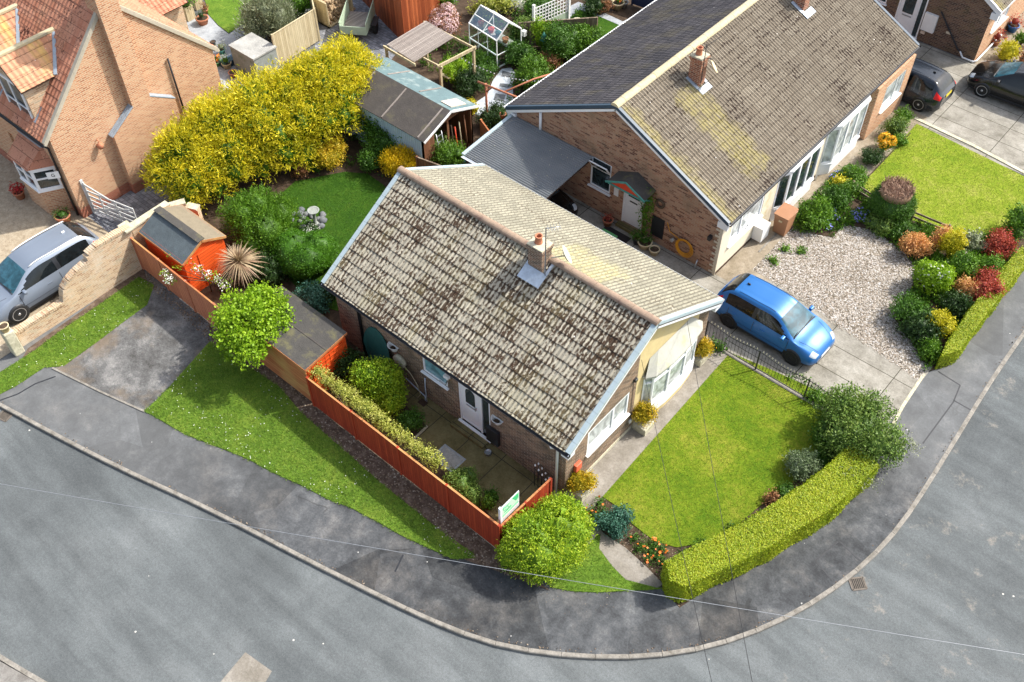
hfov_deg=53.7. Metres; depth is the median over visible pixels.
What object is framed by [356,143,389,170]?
shrub
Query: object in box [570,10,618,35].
lawn
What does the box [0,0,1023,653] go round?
pavement
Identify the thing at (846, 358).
shared drive
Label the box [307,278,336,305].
shrub
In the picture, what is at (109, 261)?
boundary wall
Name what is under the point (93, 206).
side gate
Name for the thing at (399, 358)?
garden hose
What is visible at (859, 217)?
bedding plants
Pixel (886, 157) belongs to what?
timber edging
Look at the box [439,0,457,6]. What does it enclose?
shrub
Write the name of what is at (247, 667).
road patch
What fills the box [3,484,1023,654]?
overhead cable
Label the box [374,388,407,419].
shrub
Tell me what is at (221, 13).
back lawn
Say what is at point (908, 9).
door
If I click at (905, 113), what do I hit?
shrub
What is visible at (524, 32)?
bird house
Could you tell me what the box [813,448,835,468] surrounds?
shrub
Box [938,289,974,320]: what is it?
shrub
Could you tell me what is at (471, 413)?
door
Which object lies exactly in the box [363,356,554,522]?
patio
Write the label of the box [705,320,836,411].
bow top railing
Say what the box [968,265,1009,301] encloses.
red shrub
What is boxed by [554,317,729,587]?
garden path
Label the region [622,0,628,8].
flower pot
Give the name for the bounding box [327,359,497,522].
patio bed
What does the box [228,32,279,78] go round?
storage box
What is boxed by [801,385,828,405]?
shrub
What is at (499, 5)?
shrub
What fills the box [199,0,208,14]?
flower pot
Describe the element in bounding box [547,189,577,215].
parked car
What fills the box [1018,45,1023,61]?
flower pot
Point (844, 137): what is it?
bay window
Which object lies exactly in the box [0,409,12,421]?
road drain
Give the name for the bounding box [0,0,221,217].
brick house
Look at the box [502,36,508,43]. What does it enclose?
plant tub
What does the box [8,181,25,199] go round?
flower pot
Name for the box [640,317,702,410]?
bow window
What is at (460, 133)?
garden tool
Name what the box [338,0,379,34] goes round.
trailer
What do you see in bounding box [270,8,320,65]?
picket fence
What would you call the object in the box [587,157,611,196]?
window
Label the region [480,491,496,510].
shrub
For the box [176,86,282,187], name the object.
conifer
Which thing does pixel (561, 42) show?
shrub
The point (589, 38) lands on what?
shrub
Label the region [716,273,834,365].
parked car
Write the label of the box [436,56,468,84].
euphorbia
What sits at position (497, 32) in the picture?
plant tub
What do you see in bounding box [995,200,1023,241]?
shrub
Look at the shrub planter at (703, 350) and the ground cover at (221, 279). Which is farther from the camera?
the ground cover at (221, 279)
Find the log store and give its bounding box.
[309,0,354,28]
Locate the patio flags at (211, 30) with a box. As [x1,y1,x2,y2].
[187,15,258,91]
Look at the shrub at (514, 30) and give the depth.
46.13 m
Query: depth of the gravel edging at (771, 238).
38.12 m
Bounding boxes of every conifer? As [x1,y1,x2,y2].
[138,109,241,214]
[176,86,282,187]
[209,63,323,173]
[255,53,348,173]
[286,38,368,146]
[318,30,389,131]
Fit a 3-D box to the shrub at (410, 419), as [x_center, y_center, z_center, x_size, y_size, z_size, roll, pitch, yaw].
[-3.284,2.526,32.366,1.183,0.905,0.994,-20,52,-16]
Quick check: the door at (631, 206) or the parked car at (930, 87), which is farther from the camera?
the parked car at (930, 87)
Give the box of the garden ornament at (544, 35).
[540,32,546,50]
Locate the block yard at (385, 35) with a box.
[315,0,397,58]
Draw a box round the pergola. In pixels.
[383,21,475,86]
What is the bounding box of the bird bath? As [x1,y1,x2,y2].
[307,206,319,224]
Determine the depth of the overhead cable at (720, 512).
24.92 m
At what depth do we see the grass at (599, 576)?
29.08 m
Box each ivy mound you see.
[430,136,465,165]
[431,129,451,163]
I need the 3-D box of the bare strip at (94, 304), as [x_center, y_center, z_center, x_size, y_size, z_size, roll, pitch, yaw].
[-15.202,-1.071,36.161,0.981,0.050,5.384,33,57,26]
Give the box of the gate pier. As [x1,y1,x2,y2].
[0,327,24,356]
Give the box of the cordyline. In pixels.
[214,242,266,286]
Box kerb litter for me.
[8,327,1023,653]
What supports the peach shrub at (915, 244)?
on the flower border
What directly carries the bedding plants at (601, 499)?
on the front bed at (629, 546)
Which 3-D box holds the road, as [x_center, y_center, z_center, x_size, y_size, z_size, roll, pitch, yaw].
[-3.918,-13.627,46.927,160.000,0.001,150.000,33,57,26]
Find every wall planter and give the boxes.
[387,342,398,351]
[491,414,502,424]
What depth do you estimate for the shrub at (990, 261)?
36.07 m
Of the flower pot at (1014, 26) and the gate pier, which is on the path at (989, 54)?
the flower pot at (1014, 26)
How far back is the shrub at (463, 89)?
43.72 m
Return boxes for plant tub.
[488,26,493,33]
[495,30,500,36]
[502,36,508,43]
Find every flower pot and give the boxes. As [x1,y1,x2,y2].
[0,322,8,332]
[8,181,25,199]
[51,205,70,222]
[195,8,208,25]
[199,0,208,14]
[214,41,227,53]
[214,53,221,66]
[219,54,231,69]
[228,69,236,77]
[601,213,613,226]
[611,0,624,10]
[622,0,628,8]
[628,227,643,244]
[636,232,654,250]
[649,245,659,255]
[991,28,1006,45]
[1008,11,1023,32]
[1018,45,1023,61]
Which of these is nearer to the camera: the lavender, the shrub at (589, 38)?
the lavender
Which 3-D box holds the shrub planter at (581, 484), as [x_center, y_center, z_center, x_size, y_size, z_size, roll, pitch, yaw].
[2.045,4.279,30.575,1.076,1.153,0.996,33,57,26]
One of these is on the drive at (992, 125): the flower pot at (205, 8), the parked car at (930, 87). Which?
the parked car at (930, 87)
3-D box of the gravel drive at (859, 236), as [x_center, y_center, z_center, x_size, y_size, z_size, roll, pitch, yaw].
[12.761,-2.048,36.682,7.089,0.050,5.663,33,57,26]
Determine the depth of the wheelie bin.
37.81 m
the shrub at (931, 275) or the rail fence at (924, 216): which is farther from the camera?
the rail fence at (924, 216)
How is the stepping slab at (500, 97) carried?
on the pale garden path at (498, 80)
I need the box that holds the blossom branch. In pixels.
[159,254,232,291]
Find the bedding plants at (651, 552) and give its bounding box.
[625,531,669,566]
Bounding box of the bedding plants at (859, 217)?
[849,206,870,224]
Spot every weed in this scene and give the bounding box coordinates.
[765,254,780,266]
[778,243,793,252]
[794,245,809,257]
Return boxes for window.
[7,129,72,214]
[420,357,448,390]
[585,393,629,457]
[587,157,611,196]
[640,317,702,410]
[727,195,764,248]
[769,140,823,220]
[818,96,870,174]
[877,0,886,5]
[878,69,906,113]
[990,6,1009,33]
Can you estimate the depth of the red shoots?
30.55 m
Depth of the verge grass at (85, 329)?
35.39 m
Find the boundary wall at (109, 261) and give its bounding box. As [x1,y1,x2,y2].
[12,220,141,345]
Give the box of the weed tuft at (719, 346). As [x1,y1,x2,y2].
[709,333,729,355]
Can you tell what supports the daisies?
on the verge lawn at (245, 442)
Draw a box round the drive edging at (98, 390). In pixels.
[51,367,143,411]
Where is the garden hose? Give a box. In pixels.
[393,354,420,398]
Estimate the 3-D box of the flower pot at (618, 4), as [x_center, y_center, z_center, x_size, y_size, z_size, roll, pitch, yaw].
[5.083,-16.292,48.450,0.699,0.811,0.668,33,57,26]
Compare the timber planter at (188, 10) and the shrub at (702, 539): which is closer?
the shrub at (702, 539)
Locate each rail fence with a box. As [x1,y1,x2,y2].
[852,180,871,197]
[910,210,950,228]
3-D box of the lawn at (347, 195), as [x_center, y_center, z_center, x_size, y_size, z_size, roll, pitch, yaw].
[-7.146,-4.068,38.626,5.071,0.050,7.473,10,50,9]
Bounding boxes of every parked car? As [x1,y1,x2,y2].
[0,221,98,323]
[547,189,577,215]
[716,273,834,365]
[901,57,955,111]
[967,59,1023,107]
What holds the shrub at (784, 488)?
on the front bed at (629, 546)
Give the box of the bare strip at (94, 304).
[23,269,146,356]
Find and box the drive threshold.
[888,373,925,433]
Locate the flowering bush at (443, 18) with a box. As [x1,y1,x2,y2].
[425,0,461,39]
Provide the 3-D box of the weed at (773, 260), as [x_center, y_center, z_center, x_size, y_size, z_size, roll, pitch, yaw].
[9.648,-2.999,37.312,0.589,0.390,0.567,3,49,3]
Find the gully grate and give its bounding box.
[418,398,427,406]
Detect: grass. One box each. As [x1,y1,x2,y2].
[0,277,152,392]
[0,277,153,393]
[546,535,662,592]
[547,534,658,592]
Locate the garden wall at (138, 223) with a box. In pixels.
[131,198,203,250]
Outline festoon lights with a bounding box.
[456,54,539,81]
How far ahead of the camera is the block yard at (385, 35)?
47.36 m
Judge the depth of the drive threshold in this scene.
33.31 m
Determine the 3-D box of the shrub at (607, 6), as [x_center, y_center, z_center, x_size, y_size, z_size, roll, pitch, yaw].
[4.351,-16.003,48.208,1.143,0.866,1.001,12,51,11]
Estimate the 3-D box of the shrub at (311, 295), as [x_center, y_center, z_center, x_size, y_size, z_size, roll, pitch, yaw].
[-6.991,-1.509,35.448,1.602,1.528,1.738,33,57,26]
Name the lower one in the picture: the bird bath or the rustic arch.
the bird bath
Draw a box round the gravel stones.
[755,226,925,380]
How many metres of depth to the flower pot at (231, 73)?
45.19 m
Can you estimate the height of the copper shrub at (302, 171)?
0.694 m
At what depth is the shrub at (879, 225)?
38.08 m
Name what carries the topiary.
on the flower border
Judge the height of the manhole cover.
0.030 m
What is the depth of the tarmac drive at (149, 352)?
34.83 m
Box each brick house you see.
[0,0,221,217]
[877,0,1023,62]
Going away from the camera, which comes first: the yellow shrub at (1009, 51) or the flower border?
the flower border
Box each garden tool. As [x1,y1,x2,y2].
[458,122,462,150]
[463,114,467,147]
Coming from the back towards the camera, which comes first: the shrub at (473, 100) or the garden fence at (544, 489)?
the shrub at (473, 100)
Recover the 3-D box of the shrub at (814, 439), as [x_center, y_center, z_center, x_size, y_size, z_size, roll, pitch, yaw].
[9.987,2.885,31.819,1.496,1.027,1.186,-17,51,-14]
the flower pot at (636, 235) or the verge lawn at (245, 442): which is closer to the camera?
the verge lawn at (245, 442)
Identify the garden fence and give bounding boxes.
[130,237,252,357]
[305,376,500,548]
[500,477,551,544]
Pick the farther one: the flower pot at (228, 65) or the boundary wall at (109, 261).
the flower pot at (228, 65)
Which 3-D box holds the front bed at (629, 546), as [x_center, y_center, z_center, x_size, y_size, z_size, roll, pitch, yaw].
[7.155,4.285,31.323,6.130,0.050,9.637,33,57,26]
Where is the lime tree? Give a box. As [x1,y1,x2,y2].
[206,280,300,370]
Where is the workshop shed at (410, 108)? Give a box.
[343,58,478,162]
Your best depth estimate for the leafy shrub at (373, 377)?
32.23 m
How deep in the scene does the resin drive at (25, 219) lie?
39.24 m
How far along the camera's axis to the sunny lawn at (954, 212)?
40.28 m
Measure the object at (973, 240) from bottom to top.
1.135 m
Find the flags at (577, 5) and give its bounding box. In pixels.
[570,2,625,24]
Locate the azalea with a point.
(885, 141)
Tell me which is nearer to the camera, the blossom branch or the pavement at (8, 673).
the pavement at (8, 673)
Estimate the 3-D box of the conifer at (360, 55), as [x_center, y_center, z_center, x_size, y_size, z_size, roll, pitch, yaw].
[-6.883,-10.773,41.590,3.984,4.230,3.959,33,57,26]
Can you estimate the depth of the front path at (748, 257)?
39.41 m
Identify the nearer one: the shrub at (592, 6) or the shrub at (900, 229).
the shrub at (900, 229)
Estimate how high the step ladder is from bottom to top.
1.706 m
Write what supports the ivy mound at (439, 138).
on the garden soil
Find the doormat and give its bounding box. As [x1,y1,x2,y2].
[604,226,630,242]
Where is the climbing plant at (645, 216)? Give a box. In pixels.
[635,187,657,235]
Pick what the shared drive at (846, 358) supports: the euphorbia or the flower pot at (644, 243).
the flower pot at (644, 243)
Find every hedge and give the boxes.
[307,361,447,473]
[660,444,880,603]
[935,245,1023,369]
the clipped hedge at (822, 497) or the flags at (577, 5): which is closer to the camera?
the clipped hedge at (822, 497)
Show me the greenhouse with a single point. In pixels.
(495, 38)
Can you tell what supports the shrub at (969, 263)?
on the flower border
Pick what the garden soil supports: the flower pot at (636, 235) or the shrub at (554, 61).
the shrub at (554, 61)
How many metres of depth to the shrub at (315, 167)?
40.77 m
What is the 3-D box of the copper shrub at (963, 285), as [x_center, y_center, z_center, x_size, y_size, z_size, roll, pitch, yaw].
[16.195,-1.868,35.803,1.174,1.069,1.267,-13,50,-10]
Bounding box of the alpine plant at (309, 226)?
[301,219,320,232]
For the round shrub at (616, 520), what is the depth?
29.89 m
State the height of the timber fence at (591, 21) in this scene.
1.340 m
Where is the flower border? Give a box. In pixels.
[814,191,1023,370]
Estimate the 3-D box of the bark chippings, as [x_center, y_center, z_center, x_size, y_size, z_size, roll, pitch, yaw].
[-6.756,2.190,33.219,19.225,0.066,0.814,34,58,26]
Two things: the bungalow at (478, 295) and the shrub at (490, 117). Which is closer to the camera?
the bungalow at (478, 295)
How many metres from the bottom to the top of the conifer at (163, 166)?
3.694 m
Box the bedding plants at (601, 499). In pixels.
[586,495,612,523]
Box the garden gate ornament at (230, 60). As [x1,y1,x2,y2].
[219,54,233,69]
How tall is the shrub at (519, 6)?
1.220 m
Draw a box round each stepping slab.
[494,93,504,101]
[499,83,508,87]
[502,71,510,77]
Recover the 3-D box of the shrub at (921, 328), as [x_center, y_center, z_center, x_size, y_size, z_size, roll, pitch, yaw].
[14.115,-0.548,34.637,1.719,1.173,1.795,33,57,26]
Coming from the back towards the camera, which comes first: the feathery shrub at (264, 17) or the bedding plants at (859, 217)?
the feathery shrub at (264, 17)
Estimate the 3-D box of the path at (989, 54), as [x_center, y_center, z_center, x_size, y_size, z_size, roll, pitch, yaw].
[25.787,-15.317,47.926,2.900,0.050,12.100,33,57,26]
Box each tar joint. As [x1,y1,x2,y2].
[0,376,55,400]
[923,371,960,443]
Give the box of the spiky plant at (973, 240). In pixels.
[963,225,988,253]
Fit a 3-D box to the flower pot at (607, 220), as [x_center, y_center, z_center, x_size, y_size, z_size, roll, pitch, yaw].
[3.707,-4.633,38.636,0.576,0.540,0.520,-22,53,-18]
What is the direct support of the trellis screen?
on the garden soil
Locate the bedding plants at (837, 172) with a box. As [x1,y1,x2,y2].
[829,168,848,177]
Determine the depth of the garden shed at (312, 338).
32.84 m
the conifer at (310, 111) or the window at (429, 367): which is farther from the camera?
the conifer at (310, 111)
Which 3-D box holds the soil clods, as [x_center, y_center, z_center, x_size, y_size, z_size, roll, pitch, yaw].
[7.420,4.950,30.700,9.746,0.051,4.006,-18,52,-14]
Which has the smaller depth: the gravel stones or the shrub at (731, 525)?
the shrub at (731, 525)
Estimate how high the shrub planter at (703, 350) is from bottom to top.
1.228 m
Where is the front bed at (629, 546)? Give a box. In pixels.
[591,448,876,607]
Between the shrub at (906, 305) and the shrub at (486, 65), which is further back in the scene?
the shrub at (486, 65)
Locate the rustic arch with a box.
[477,73,549,111]
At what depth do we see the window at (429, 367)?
32.06 m
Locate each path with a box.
[474,68,514,113]
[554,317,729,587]
[715,105,926,281]
[971,11,1023,64]
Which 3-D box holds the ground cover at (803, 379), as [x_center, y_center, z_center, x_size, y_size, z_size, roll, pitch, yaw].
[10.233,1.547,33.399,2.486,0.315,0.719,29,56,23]
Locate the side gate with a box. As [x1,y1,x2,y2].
[79,179,136,221]
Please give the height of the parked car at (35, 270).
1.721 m
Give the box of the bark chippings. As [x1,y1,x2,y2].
[144,272,527,582]
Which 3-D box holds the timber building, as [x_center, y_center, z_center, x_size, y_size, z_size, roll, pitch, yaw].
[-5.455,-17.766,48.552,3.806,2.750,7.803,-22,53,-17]
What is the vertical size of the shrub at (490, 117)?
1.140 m
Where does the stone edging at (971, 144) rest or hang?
on the drive at (992, 125)
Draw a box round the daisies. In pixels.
[166,354,451,546]
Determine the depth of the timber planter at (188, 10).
48.02 m
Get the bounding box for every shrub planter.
[566,468,598,501]
[631,399,658,436]
[694,336,716,366]
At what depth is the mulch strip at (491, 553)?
31.31 m
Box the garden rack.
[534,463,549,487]
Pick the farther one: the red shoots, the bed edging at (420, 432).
the bed edging at (420, 432)
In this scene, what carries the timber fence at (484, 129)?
on the garden soil
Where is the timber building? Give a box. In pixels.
[362,0,440,36]
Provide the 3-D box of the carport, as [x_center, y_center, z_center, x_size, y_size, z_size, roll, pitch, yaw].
[0.551,-6.179,38.677,4.090,2.545,3.000,33,57,26]
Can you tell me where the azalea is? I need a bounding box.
[874,132,899,152]
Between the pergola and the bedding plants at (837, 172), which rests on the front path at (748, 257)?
the bedding plants at (837, 172)
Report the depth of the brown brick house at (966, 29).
45.52 m
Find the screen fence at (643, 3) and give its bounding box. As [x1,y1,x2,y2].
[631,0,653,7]
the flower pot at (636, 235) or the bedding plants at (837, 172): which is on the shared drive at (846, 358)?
the flower pot at (636, 235)
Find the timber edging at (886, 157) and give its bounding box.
[868,133,910,176]
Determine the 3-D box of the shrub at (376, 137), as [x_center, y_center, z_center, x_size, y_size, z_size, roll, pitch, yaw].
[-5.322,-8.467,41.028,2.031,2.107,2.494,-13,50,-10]
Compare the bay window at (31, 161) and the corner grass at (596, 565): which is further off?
the bay window at (31, 161)
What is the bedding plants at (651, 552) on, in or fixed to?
on the front bed at (629, 546)
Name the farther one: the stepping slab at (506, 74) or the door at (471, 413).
the stepping slab at (506, 74)
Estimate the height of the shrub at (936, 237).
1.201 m
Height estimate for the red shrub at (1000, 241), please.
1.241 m
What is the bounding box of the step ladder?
[435,130,443,146]
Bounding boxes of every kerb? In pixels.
[0,330,1023,659]
[0,654,46,681]
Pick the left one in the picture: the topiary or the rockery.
the rockery
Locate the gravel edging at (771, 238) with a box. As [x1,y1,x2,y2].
[758,233,776,251]
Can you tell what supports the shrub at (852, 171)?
on the front path at (748, 257)
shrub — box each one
[233,0,301,41]
[244,246,286,286]
[284,0,310,18]
[290,161,310,179]
[292,278,331,313]
[306,159,324,174]
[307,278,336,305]
[311,134,348,171]
[329,344,364,384]
[346,355,408,404]
[356,110,395,159]
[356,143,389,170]
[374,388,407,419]
[375,142,419,176]
[384,131,403,148]
[391,405,429,434]
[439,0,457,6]
[453,76,477,98]
[454,65,489,93]
[457,46,489,69]
[467,0,518,19]
[467,97,481,115]
[470,56,499,76]
[473,99,507,128]
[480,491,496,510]
[484,484,501,502]
[502,38,535,66]
[506,0,525,14]
[507,13,531,45]
[513,48,554,89]
[521,0,561,20]
[529,14,552,48]
[537,17,584,60]
[540,50,563,70]
[568,20,606,53]
[581,0,605,16]
[593,502,635,543]
[596,0,614,14]
[690,534,706,544]
[725,520,746,529]
[775,477,796,498]
[795,191,834,232]
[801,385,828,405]
[806,416,832,450]
[810,381,909,469]
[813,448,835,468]
[819,181,854,210]
[838,163,868,182]
[839,400,925,492]
[840,174,865,198]
[858,146,886,167]
[863,211,895,237]
[882,115,910,136]
[888,217,922,238]
[888,288,936,325]
[891,104,915,121]
[891,130,912,147]
[893,308,946,347]
[897,229,937,257]
[909,257,956,296]
[913,335,942,359]
[927,224,952,249]
[927,306,958,338]
[936,226,968,256]
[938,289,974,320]
[950,249,985,283]
[951,274,982,300]
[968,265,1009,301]
[977,251,1005,274]
[982,226,1020,260]
[993,37,1022,61]
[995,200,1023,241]
[1012,29,1023,44]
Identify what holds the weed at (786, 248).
on the gravel drive at (859, 236)
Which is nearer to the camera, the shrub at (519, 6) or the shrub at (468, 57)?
the shrub at (468, 57)
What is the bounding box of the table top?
[363,327,390,361]
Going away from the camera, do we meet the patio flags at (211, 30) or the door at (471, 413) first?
the door at (471, 413)
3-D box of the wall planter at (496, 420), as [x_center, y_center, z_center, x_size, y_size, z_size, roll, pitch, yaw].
[-0.486,2.498,30.848,0.460,0.300,0.241,33,57,26]
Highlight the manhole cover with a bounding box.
[431,444,465,471]
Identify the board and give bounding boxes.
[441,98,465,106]
[498,490,518,524]
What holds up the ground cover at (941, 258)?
on the flower border
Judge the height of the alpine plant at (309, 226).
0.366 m
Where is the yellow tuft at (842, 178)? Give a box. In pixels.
[829,172,851,185]
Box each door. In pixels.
[197,243,224,283]
[460,384,481,431]
[623,193,642,228]
[896,0,920,33]
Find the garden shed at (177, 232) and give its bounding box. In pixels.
[138,204,229,291]
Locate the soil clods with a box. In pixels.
[594,458,833,605]
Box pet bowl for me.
[484,449,491,455]
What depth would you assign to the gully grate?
33.31 m
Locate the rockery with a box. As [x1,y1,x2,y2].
[292,207,326,230]
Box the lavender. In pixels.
[782,446,824,481]
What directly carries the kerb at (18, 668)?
on the road
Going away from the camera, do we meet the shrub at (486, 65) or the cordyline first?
the cordyline
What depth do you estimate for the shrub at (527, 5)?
47.29 m
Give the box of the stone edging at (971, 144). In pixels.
[914,117,1023,173]
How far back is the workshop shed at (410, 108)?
40.31 m
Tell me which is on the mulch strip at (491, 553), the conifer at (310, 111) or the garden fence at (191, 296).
the garden fence at (191, 296)
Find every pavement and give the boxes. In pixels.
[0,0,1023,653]
[0,661,35,681]
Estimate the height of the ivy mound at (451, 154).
1.572 m
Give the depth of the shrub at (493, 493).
30.70 m
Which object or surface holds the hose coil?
attached to the neighbour bungalow at (725, 129)
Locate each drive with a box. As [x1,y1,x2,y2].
[0,154,108,358]
[56,269,211,409]
[564,192,931,450]
[753,224,923,379]
[900,41,1023,174]
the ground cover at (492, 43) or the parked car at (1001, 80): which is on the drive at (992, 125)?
the parked car at (1001, 80)
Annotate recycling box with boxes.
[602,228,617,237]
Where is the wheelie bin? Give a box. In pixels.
[773,202,798,236]
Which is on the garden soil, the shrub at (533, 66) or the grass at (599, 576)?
the shrub at (533, 66)
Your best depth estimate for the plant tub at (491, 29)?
46.08 m
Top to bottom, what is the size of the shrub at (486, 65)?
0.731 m
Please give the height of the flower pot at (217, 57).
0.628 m
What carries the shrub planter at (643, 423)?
on the garden path at (613, 464)
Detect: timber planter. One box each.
[182,0,196,21]
[190,0,202,9]
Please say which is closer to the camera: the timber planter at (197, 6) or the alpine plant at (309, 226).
the alpine plant at (309, 226)
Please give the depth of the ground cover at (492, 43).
46.36 m
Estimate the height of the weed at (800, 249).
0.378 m
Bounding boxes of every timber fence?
[415,156,441,166]
[480,119,488,137]
[518,17,597,45]
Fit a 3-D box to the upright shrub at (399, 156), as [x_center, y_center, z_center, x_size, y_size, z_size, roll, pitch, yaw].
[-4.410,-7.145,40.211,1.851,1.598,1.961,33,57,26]
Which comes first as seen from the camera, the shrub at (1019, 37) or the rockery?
the rockery
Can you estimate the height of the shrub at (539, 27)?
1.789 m
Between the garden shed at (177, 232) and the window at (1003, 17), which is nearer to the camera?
the garden shed at (177, 232)
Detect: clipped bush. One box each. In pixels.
[270,228,339,279]
[441,465,485,506]
[494,489,597,586]
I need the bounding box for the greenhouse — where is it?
[468,5,521,68]
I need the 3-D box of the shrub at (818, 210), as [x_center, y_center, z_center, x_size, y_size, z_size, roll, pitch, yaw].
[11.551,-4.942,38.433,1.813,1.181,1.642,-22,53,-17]
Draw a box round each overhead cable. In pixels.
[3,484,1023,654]
[641,360,711,681]
[687,322,752,681]
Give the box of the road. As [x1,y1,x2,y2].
[0,337,1023,681]
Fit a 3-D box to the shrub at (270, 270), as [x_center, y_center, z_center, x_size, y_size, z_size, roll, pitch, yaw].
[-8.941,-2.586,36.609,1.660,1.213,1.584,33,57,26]
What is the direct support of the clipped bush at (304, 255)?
on the lawn at (347, 195)
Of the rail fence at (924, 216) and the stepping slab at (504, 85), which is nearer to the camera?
the rail fence at (924, 216)
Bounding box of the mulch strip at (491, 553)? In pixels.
[208,321,549,590]
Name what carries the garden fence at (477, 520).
on the mulch strip at (491, 553)
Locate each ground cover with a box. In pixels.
[213,268,327,313]
[340,134,458,176]
[419,3,585,102]
[422,4,582,85]
[622,523,662,573]
[674,450,834,553]
[786,372,832,387]
[793,160,1017,370]
[858,122,904,169]
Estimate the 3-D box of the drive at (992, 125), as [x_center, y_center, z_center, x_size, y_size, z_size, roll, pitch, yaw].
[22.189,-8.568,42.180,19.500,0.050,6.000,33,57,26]
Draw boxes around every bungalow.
[319,163,724,494]
[503,0,921,274]
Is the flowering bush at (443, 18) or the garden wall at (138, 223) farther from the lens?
the flowering bush at (443, 18)
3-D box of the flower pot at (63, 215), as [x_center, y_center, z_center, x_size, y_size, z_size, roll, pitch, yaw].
[-17.347,-4.859,38.954,0.724,0.700,0.718,-13,50,-10]
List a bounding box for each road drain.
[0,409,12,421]
[848,576,867,590]
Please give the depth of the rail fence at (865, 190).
39.47 m
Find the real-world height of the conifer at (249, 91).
4.529 m
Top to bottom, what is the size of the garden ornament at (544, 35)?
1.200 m
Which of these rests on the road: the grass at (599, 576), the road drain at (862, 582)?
the road drain at (862, 582)
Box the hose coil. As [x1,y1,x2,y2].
[667,222,692,257]
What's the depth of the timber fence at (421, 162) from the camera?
39.37 m
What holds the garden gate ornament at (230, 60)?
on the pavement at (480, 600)
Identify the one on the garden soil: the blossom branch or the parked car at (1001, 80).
the blossom branch
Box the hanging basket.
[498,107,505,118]
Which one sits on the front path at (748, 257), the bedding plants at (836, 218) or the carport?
the bedding plants at (836, 218)
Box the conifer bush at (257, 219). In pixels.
[212,181,305,256]
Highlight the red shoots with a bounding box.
[762,487,779,506]
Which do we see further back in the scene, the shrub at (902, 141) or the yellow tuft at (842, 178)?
the shrub at (902, 141)
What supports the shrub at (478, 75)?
on the garden soil
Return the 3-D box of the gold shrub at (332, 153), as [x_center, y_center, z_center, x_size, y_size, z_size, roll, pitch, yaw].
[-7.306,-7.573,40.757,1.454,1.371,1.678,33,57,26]
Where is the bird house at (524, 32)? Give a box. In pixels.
[522,29,526,36]
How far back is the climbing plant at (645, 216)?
37.26 m
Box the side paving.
[88,181,179,231]
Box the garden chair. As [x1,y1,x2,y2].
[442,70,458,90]
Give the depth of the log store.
47.72 m
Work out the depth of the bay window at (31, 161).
38.19 m
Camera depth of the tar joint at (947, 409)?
33.03 m
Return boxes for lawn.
[145,341,474,558]
[205,0,250,32]
[282,172,385,310]
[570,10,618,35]
[603,353,825,547]
[865,124,1023,238]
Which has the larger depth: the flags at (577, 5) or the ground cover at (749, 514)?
the flags at (577, 5)
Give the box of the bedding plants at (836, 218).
[824,206,839,230]
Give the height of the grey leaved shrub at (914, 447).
1.496 m
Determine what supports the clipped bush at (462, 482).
on the patio
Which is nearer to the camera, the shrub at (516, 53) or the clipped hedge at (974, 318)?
the clipped hedge at (974, 318)
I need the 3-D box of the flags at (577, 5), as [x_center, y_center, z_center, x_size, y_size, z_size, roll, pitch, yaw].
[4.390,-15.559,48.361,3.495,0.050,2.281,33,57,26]
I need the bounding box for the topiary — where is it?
[866,175,918,227]
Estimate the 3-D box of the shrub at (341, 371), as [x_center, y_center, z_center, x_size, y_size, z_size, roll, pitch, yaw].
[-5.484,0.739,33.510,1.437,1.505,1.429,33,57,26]
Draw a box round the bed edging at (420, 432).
[411,425,427,440]
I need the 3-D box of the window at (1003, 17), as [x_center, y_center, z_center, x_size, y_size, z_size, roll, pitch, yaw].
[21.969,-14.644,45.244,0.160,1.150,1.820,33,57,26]
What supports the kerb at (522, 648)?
on the road
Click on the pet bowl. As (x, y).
(487, 452)
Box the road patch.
[221,652,271,681]
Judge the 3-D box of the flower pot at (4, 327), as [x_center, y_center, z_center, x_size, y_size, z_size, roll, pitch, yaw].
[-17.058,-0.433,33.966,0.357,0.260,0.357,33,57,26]
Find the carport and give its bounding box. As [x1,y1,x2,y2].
[461,114,592,198]
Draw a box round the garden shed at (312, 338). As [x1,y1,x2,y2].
[243,285,348,400]
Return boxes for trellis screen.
[532,0,570,20]
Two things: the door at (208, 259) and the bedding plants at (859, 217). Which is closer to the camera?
the door at (208, 259)
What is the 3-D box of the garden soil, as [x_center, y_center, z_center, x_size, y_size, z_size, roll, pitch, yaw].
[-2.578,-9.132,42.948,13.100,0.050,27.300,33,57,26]
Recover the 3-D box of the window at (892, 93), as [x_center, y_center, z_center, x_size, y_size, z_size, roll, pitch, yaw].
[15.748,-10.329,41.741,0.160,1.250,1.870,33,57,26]
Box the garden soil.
[196,0,642,358]

